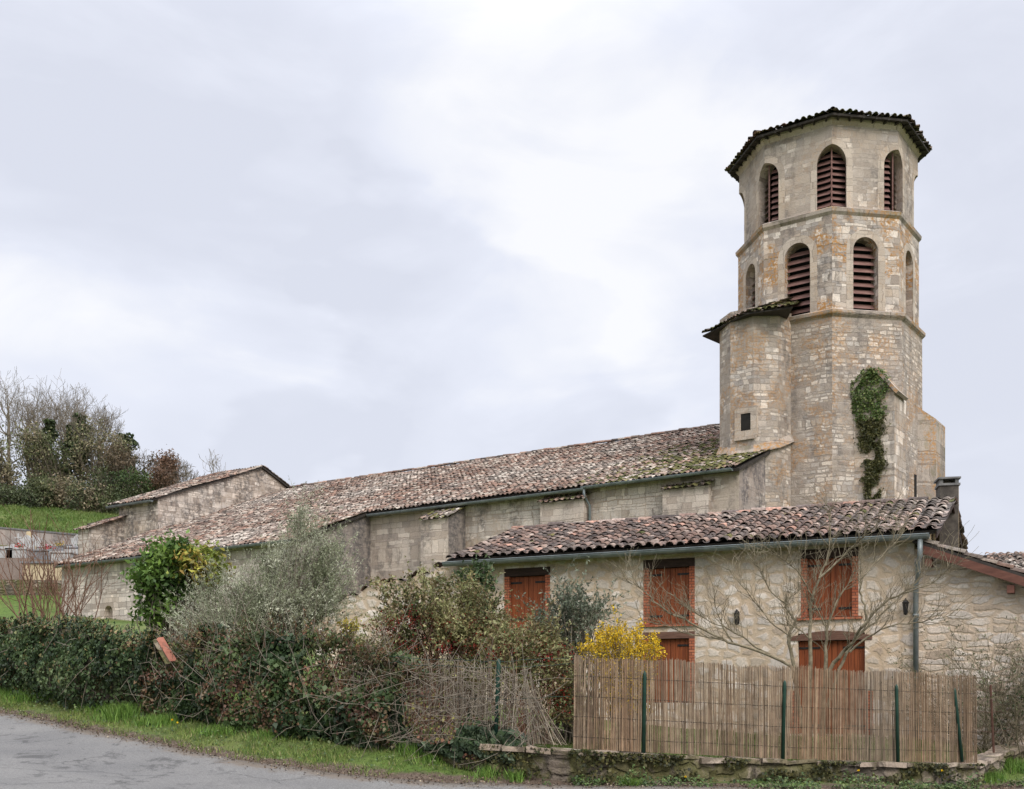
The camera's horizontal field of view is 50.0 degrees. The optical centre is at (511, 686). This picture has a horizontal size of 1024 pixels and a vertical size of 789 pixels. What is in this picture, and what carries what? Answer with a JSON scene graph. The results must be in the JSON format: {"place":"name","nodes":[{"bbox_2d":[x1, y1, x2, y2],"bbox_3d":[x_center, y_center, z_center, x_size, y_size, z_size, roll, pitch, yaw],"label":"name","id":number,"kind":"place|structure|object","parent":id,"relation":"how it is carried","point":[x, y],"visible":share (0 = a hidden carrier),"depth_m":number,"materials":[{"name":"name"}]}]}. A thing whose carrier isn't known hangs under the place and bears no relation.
{"place":"outdoors","nodes":[
{"label":"outdoors","id":0,"kind":"place"},
{"bbox_2d":[0,713,1023,788],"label":"road","id":1,"kind":"structure","parent":0,"point":[34,754],"depth_m":15.70,"materials":[{"name":"grey asphalt"}]},
{"bbox_2d":[0,709,1020,788],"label":"leaf litter","id":2,"kind":"object","parent":1,"relation":"on","point":[462,782],"visible":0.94,"depth_m":16.64,"materials":[{"name":"plant"}]},
{"bbox_2d":[0,509,1023,788],"bbox_3d":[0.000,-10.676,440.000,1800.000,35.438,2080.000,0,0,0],"label":"ground","id":3,"kind":"structure","parent":0,"point":[370,757],"depth_m":17.97,"materials":[{"name":"green plant"}]},
{"bbox_2d":[0,546,15,557],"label":"grave","id":4,"kind":"object","parent":3,"relation":"on","point":[2,556],"visible":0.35,"depth_m":68.00,"materials":[{"name":"stone"}]},
{"bbox_2d":[0,534,21,546],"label":"grave","id":5,"kind":"object","parent":3,"relation":"on","point":[18,537],"visible":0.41,"depth_m":77.50,"materials":[{"name":"stone"}]},
{"bbox_2d":[0,422,27,491],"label":"scrub bush","id":6,"kind":"object","parent":3,"relation":"on","point":[6,475],"visible":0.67,"depth_m":99.14,"materials":[{"name":"green plant"}]},
{"bbox_2d":[0,479,33,505],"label":"scrub bush","id":7,"kind":"object","parent":3,"relation":"on","point":[9,496],"visible":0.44,"depth_m":96.81,"materials":[{"name":"green plant"}]},
{"bbox_2d":[5,535,34,557],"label":"grave","id":8,"kind":"object","parent":3,"relation":"on","point":[14,554],"visible":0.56,"depth_m":68.00,"materials":[{"name":"stone"}]},
{"bbox_2d":[0,378,59,480],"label":"bare tree","id":9,"kind":"object","parent":3,"relation":"on","point":[20,413],"visible":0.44,"depth_m":107.45,"materials":[{"name":"grey plant"}]},
{"bbox_2d":[0,579,61,595],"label":"retaining wall","id":10,"kind":"structure","parent":3,"relation":"on","point":[8,588],"depth_m":57.50,"materials":[{"name":"beige stone"}]},
{"bbox_2d":[0,366,65,470],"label":"bare tree","id":11,"kind":"object","parent":3,"relation":"on","point":[8,419],"visible":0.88,"depth_m":104.03,"materials":[{"name":"grey plant"}]},
{"bbox_2d":[32,535,41,545],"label":"grave","id":12,"kind":"object","parent":3,"relation":"on","point":[33,537],"visible":0.12,"depth_m":76.50,"materials":[{"name":"stone"}]},
{"bbox_2d":[0,527,76,544],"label":"cemetery wall","id":13,"kind":"structure","parent":3,"relation":"on","point":[5,531],"depth_m":80.00,"materials":[{"name":"concrete"}]},
{"bbox_2d":[1,391,77,470],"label":"bare tree","id":14,"kind":"object","parent":3,"relation":"on","point":[49,422],"visible":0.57,"depth_m":103.20,"materials":[{"name":"grey plant"}]},
{"bbox_2d":[6,420,73,486],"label":"scrub bush","id":15,"kind":"object","parent":3,"relation":"on","point":[31,465],"visible":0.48,"depth_m":100.38,"materials":[{"name":"green plant"}]},
{"bbox_2d":[9,470,72,508],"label":"scrub bush","id":16,"kind":"object","parent":3,"relation":"on","point":[37,490],"visible":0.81,"depth_m":95.52,"materials":[{"name":"green plant"}]},
{"bbox_2d":[20,561,61,579],"bbox_3d":[-25.195,-5.346,60.800,2.833,2.892,2.800,0,0,0],"label":"family vault","id":17,"kind":"object","parent":3,"relation":"on","point":[41,570],"visible":0.13,"depth_m":59.50,"materials":[{"name":"beige stone"}]},
{"bbox_2d":[33,547,63,559],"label":"grave","id":18,"kind":"object","parent":3,"relation":"on","point":[39,554],"visible":0.2,"depth_m":67.00,"materials":[{"name":"grey stone"}]},
{"bbox_2d":[12,419,101,486],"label":"scrub bush","id":19,"kind":"object","parent":3,"relation":"on","point":[55,464],"visible":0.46,"depth_m":100.18,"materials":[{"name":"green plant"}]},
{"bbox_2d":[0,503,118,533],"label":"hill grass","id":20,"kind":"structure","parent":3,"relation":"on","point":[19,510],"depth_m":89.27,"materials":[{"name":"green plant"}]},
{"bbox_2d":[0,504,120,628],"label":"reddish shrub","id":21,"kind":"object","parent":3,"relation":"on","point":[54,589],"visible":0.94,"depth_m":28.35,"materials":[{"name":"brown plant"}]},
{"bbox_2d":[49,549,77,560],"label":"grave","id":22,"kind":"object","parent":3,"relation":"on","point":[72,553],"visible":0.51,"depth_m":66.00,"materials":[{"name":"stone"}]},
{"bbox_2d":[24,372,117,465],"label":"bare tree","id":23,"kind":"object","parent":3,"relation":"on","point":[58,412],"visible":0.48,"depth_m":106.11,"materials":[{"name":"grey plant"}]},
{"bbox_2d":[40,468,109,512],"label":"scrub bush","id":24,"kind":"object","parent":3,"relation":"on","point":[60,489],"visible":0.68,"depth_m":94.99,"materials":[{"name":"green plant"}]},
{"bbox_2d":[55,389,124,480],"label":"bare tree","id":25,"kind":"object","parent":3,"relation":"on","point":[77,418],"visible":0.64,"depth_m":101.36,"materials":[{"name":"grey plant"}]},
{"bbox_2d":[0,611,181,712],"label":"hedge","id":26,"kind":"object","parent":3,"relation":"on","point":[81,660],"depth_m":21.95,"materials":[{"name":"green plant"}]},
{"bbox_2d":[60,460,134,513],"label":"scrub bush","id":27,"kind":"object","parent":3,"relation":"on","point":[103,504],"visible":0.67,"depth_m":94.58,"materials":[{"name":"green plant"}]},
{"bbox_2d":[58,403,141,479],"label":"bare tree","id":28,"kind":"object","parent":3,"relation":"on","point":[111,422],"visible":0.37,"depth_m":104.24,"materials":[{"name":"grey plant"}]},
{"bbox_2d":[62,415,139,494],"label":"scrub bush","id":29,"kind":"object","parent":3,"relation":"on","point":[92,442],"visible":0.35,"depth_m":99.29,"materials":[{"name":"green plant"}]},
{"bbox_2d":[100,470,152,508],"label":"scrub bush","id":30,"kind":"object","parent":3,"relation":"on","point":[131,492],"visible":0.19,"depth_m":95.72,"materials":[{"name":"green plant"}]},
{"bbox_2d":[105,431,151,485],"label":"bare tree","id":31,"kind":"object","parent":3,"relation":"on","point":[135,443],"visible":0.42,"depth_m":100.65,"materials":[{"name":"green plant"}]},
{"bbox_2d":[104,464,156,493],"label":"scrub bush","id":32,"kind":"object","parent":3,"relation":"on","point":[135,477],"visible":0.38,"depth_m":96.61,"materials":[{"name":"green plant"}]},
{"bbox_2d":[90,438,178,487],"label":"scrub bush","id":33,"kind":"object","parent":3,"relation":"on","point":[122,457],"visible":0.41,"depth_m":98.43,"materials":[{"name":"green plant"}]},
{"bbox_2d":[141,444,182,490],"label":"scrub bush","id":34,"kind":"object","parent":3,"relation":"on","point":[161,480],"visible":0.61,"depth_m":96.43,"materials":[{"name":"brown plant"}]},
{"bbox_2d":[144,452,191,478],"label":"bare tree","id":35,"kind":"object","parent":3,"relation":"on","point":[178,463],"visible":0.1,"depth_m":99.37,"materials":[{"name":"brown plant"}]},
{"bbox_2d":[117,528,219,649],"bbox_3d":[-7.904,-1.991,25.386,2.297,3.330,1.865,0,0,0],"label":"evergreen tree","id":36,"kind":"object","parent":3,"relation":"on","point":[152,579],"visible":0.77,"depth_m":25.11,"materials":[{"name":"green plant"}]},
{"bbox_2d":[163,462,205,487],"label":"bare tree","id":37,"kind":"object","parent":3,"relation":"on","point":[183,474],"visible":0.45,"depth_m":97.40,"materials":[{"name":"plant"}]},
{"bbox_2d":[166,539,236,668],"bbox_3d":[-7.126,-1.908,25.215,1.561,3.046,1.611,0,0,44],"label":"yellowing shrub","id":38,"kind":"object","parent":3,"relation":"on","point":[192,563],"visible":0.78,"depth_m":24.98,"materials":[{"name":"green plant"}]},
{"bbox_2d":[199,449,225,472],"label":"bare tree","id":39,"kind":"object","parent":3,"relation":"on","point":[213,464],"visible":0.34,"depth_m":95.49,"materials":[{"name":"grey plant"}]},
{"bbox_2d":[143,476,366,688],"bbox_3d":[-5.397,-2.161,23.024,4.862,4.621,2.821,0,0,0],"label":"olive tree","id":40,"kind":"object","parent":3,"relation":"on","point":[292,597],"visible":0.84,"depth_m":22.77,"materials":[{"name":"green plant"}]},
{"bbox_2d":[0,687,524,782],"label":"verge grass","id":41,"kind":"structure","parent":3,"relation":"on","point":[23,705],"depth_m":17.73,"materials":[{"name":"green plant"}]},
{"bbox_2d":[119,564,445,758],"bbox_3d":[-4.208,-0.205,18.667,7.423,4.015,1.887,0,0,35],"label":"overgrown hedge","id":42,"kind":"object","parent":3,"relation":"on","point":[278,650],"visible":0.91,"depth_m":18.20,"materials":[{"name":"green plant"}]},
{"bbox_2d":[322,616,361,728],"bbox_3d":[-2.904,-0.208,18.335,0.795,1.971,1.188,0,0,15],"label":"yellow sprig","id":43,"kind":"object","parent":3,"relation":"on","point":[348,627],"visible":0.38,"depth_m":18.36,"materials":[{"name":"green plant"}]},
{"bbox_2d":[315,561,451,688],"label":"ruined wall","id":44,"kind":"structure","parent":3,"relation":"on","point":[366,604],"depth_m":27.83,"materials":[{"name":"stone"}]},
{"bbox_2d":[52,423,769,634],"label":"church","id":45,"kind":"structure","parent":3,"relation":"on","point":[426,515],"depth_m":47.49,"materials":[{"name":"stone"}]},
{"bbox_2d":[337,556,527,724],"bbox_3d":[-1.390,-0.827,19.649,3.581,3.007,1.834,0,0,0],"label":"berry shrub","id":46,"kind":"object","parent":3,"relation":"on","point":[443,629],"visible":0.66,"depth_m":19.41,"materials":[{"name":"green plant"}]},
{"bbox_2d":[298,628,581,768],"bbox_3d":[-1.227,0.514,16.758,4.549,2.895,1.578,0,0,28],"label":"creeper mass","id":47,"kind":"object","parent":3,"relation":"on","point":[465,741],"visible":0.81,"depth_m":16.43,"materials":[{"name":"green plant"}]},
{"bbox_2d":[451,553,498,715],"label":"laurel shoots","id":48,"kind":"object","parent":3,"relation":"on","point":[482,571],"visible":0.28,"depth_m":22.40,"materials":[{"name":"green plant"}]},
{"bbox_2d":[0,685,1023,785],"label":"tall grass","id":49,"kind":"structure","parent":3,"relation":"on","point":[112,712],"depth_m":19.44,"materials":[{"name":"green plant"}]},
{"bbox_2d":[0,690,1023,788],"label":"verge weeds","id":50,"kind":"object","parent":3,"relation":"on","point":[925,785],"visible":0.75,"depth_m":17.15,"materials":[{"name":"green plant"}]},
{"bbox_2d":[437,589,599,744],"bbox_3d":[0.070,-0.329,18.204,2.922,2.574,2.118,0,0,0],"label":"berry shrub","id":51,"kind":"object","parent":3,"relation":"on","point":[515,638],"visible":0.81,"depth_m":18.11,"materials":[{"name":"green plant"}]},
{"bbox_2d":[509,555,629,743],"bbox_3d":[0.975,-0.669,18.990,2.039,3.261,1.690,0,0,0],"label":"grey green shrub","id":52,"kind":"object","parent":3,"relation":"on","point":[571,607],"visible":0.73,"depth_m":18.81,"materials":[{"name":"green plant"}]},
{"bbox_2d":[576,604,666,752],"bbox_3d":[1.780,-0.070,18.091,1.503,2.501,1.868,0,0,0],"label":"forsythia","id":53,"kind":"object","parent":3,"relation":"on","point":[615,642],"visible":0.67,"depth_m":17.72,"materials":[{"name":"yellow plant"}]},
{"bbox_2d":[412,736,1023,786],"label":"stone wall","id":54,"kind":"structure","parent":3,"relation":"on","point":[558,763],"depth_m":16.88,"materials":[{"name":"grey stone"}]},
{"bbox_2d":[345,655,568,744],"bbox_3d":[-0.980,0.176,16.842,3.914,1.386,0.506,0,0,22],"label":"old reed screen","id":55,"kind":"object","parent":54,"relation":"on","point":[505,709],"visible":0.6,"depth_m":16.52,"materials":[{"name":"wicker"}]},
{"bbox_2d":[573,653,976,762],"bbox_3d":[4.518,0.412,17.586,7.865,1.816,0.142,0,0,-24],"label":"reed fence","id":56,"kind":"object","parent":54,"relation":"on","point":[894,749],"visible":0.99,"depth_m":17.46,"materials":[{"name":"wicker"}]},
{"bbox_2d":[962,685,1018,752],"bbox_3d":[9.420,0.546,20.703,0.145,1.289,4.849,0,0,44],"label":"rusty post","id":57,"kind":"object","parent":54,"relation":"on","point":[992,723],"visible":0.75,"depth_m":19.89,"materials":[{"name":"metal"}]},
{"bbox_2d":[442,476,1023,748],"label":"stone house","id":58,"kind":"structure","parent":3,"relation":"on","point":[682,544],"depth_m":23.38,"materials":[{"name":"beige stone"}]},
{"bbox_2d":[504,567,549,628],"bbox_3d":[0.390,-2.082,25.883,1.354,1.435,0.260,0,0,27],"label":"window","id":59,"kind":"structure","parent":58,"relation":"in","point":[531,581],"depth_m":25.92,"materials":[{"name":"red wood"}]},
{"bbox_2d":[640,557,697,626],"bbox_3d":[3.495,-2.080,24.310,1.342,1.488,0.260,0,0,27],"label":"window","id":60,"kind":"structure","parent":58,"relation":"in","point":[679,569],"depth_m":24.30,"materials":[{"name":"red wood"}]},
{"bbox_2d":[643,631,694,702],"bbox_3d":[3.527,-0.434,24.342,1.202,1.668,0.755,0,0,0],"label":"window","id":61,"kind":"structure","parent":58,"relation":"in","point":[681,646],"depth_m":24.26,"materials":[{"name":"red wood"}]},
{"bbox_2d":[797,547,860,620],"bbox_3d":[6.582,-2.150,22.745,1.295,1.522,0.829,0,0,0],"label":"window","id":62,"kind":"structure","parent":58,"relation":"in","point":[849,596],"depth_m":22.73,"materials":[{"name":"red wood"}]},
{"bbox_2d":[790,631,872,733],"bbox_3d":[6.608,-0.066,22.729,1.556,2.191,0.915,0,0,0],"label":"door","id":63,"kind":"structure","parent":58,"relation":"in","point":[854,662],"depth_m":22.70,"materials":[{"name":"red wood"}]},
{"bbox_2d":[606,472,989,735],"bbox_3d":[5.094,-1.518,20.022,6.932,4.868,3.230,0,0,0],"label":"bare spreading tree","id":64,"kind":"object","parent":3,"relation":"on","point":[846,650],"visible":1,"depth_m":20.21,"materials":[{"name":"brown plant"}]},
{"bbox_2d":[702,106,944,506],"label":"bell tower","id":65,"kind":"structure","parent":3,"relation":"on","point":[827,253],"depth_m":40.49,"materials":[{"name":"stone"}]},
{"bbox_2d":[734,405,757,440],"bbox_3d":[8.653,-9.683,40.460,0.906,1.208,0.330,0,0,36],"label":"turret window frame","id":66,"kind":"structure","parent":65,"relation":"in","point":[752,433],"depth_m":40.31,"materials":[{"name":"stone"}]},
{"bbox_2d":[849,367,890,499],"bbox_3d":[12.761,-8.902,39.824,1.935,5.289,0.241,0,0,34],"label":"climbing ivy","id":67,"kind":"object","parent":65,"relation":"attached to","point":[878,460],"visible":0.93,"depth_m":39.69,"materials":[{"name":"green plant"}]},
{"bbox_2d":[914,474,916,496],"bbox_3d":[15.336,-7.627,41.821,0.058,0.900,0.260,0,0,35],"label":"slit window","id":68,"kind":"structure","parent":65,"relation":"in","point":[915,476],"depth_m":41.78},
{"bbox_2d":[875,608,1023,754],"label":"twiggy shrub","id":69,"kind":"object","parent":3,"relation":"on","point":[1002,708],"visible":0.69,"depth_m":20.70,"materials":[{"name":"brown plant"}]},
{"bbox_2d":[959,670,1023,747],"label":"twiggy shrub","id":70,"kind":"object","parent":3,"relation":"on","point":[1019,725],"visible":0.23,"depth_m":20.71,"materials":[{"name":"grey plant"}]},
{"bbox_2d":[984,551,1023,568],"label":"neighbour house","id":71,"kind":"structure","parent":3,"relation":"on","point":[1016,558],"depth_m":37.83,"materials":[{"name":"tile"}]},
{"bbox_2d":[0,0,1023,554],"label":"sky","id":72,"kind":"structure","parent":0,"point":[311,241],"materials":[{"name":"white"}]},
{"bbox_2d":[541,728,1023,774],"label":"garden grass","id":73,"kind":"structure","parent":0,"point":[659,745],"depth_m":19.86,"materials":[{"name":"green plant"}]},
{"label":"grave","id":74,"kind":"object","parent":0,"visible":0},
{"bbox_2d":[63,534,77,548],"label":"grave","id":75,"kind":"object","parent":74,"relation":"on","point":[73,541],"visible":0.16,"depth_m":75.50,"materials":[{"name":"stone"}]}
]}

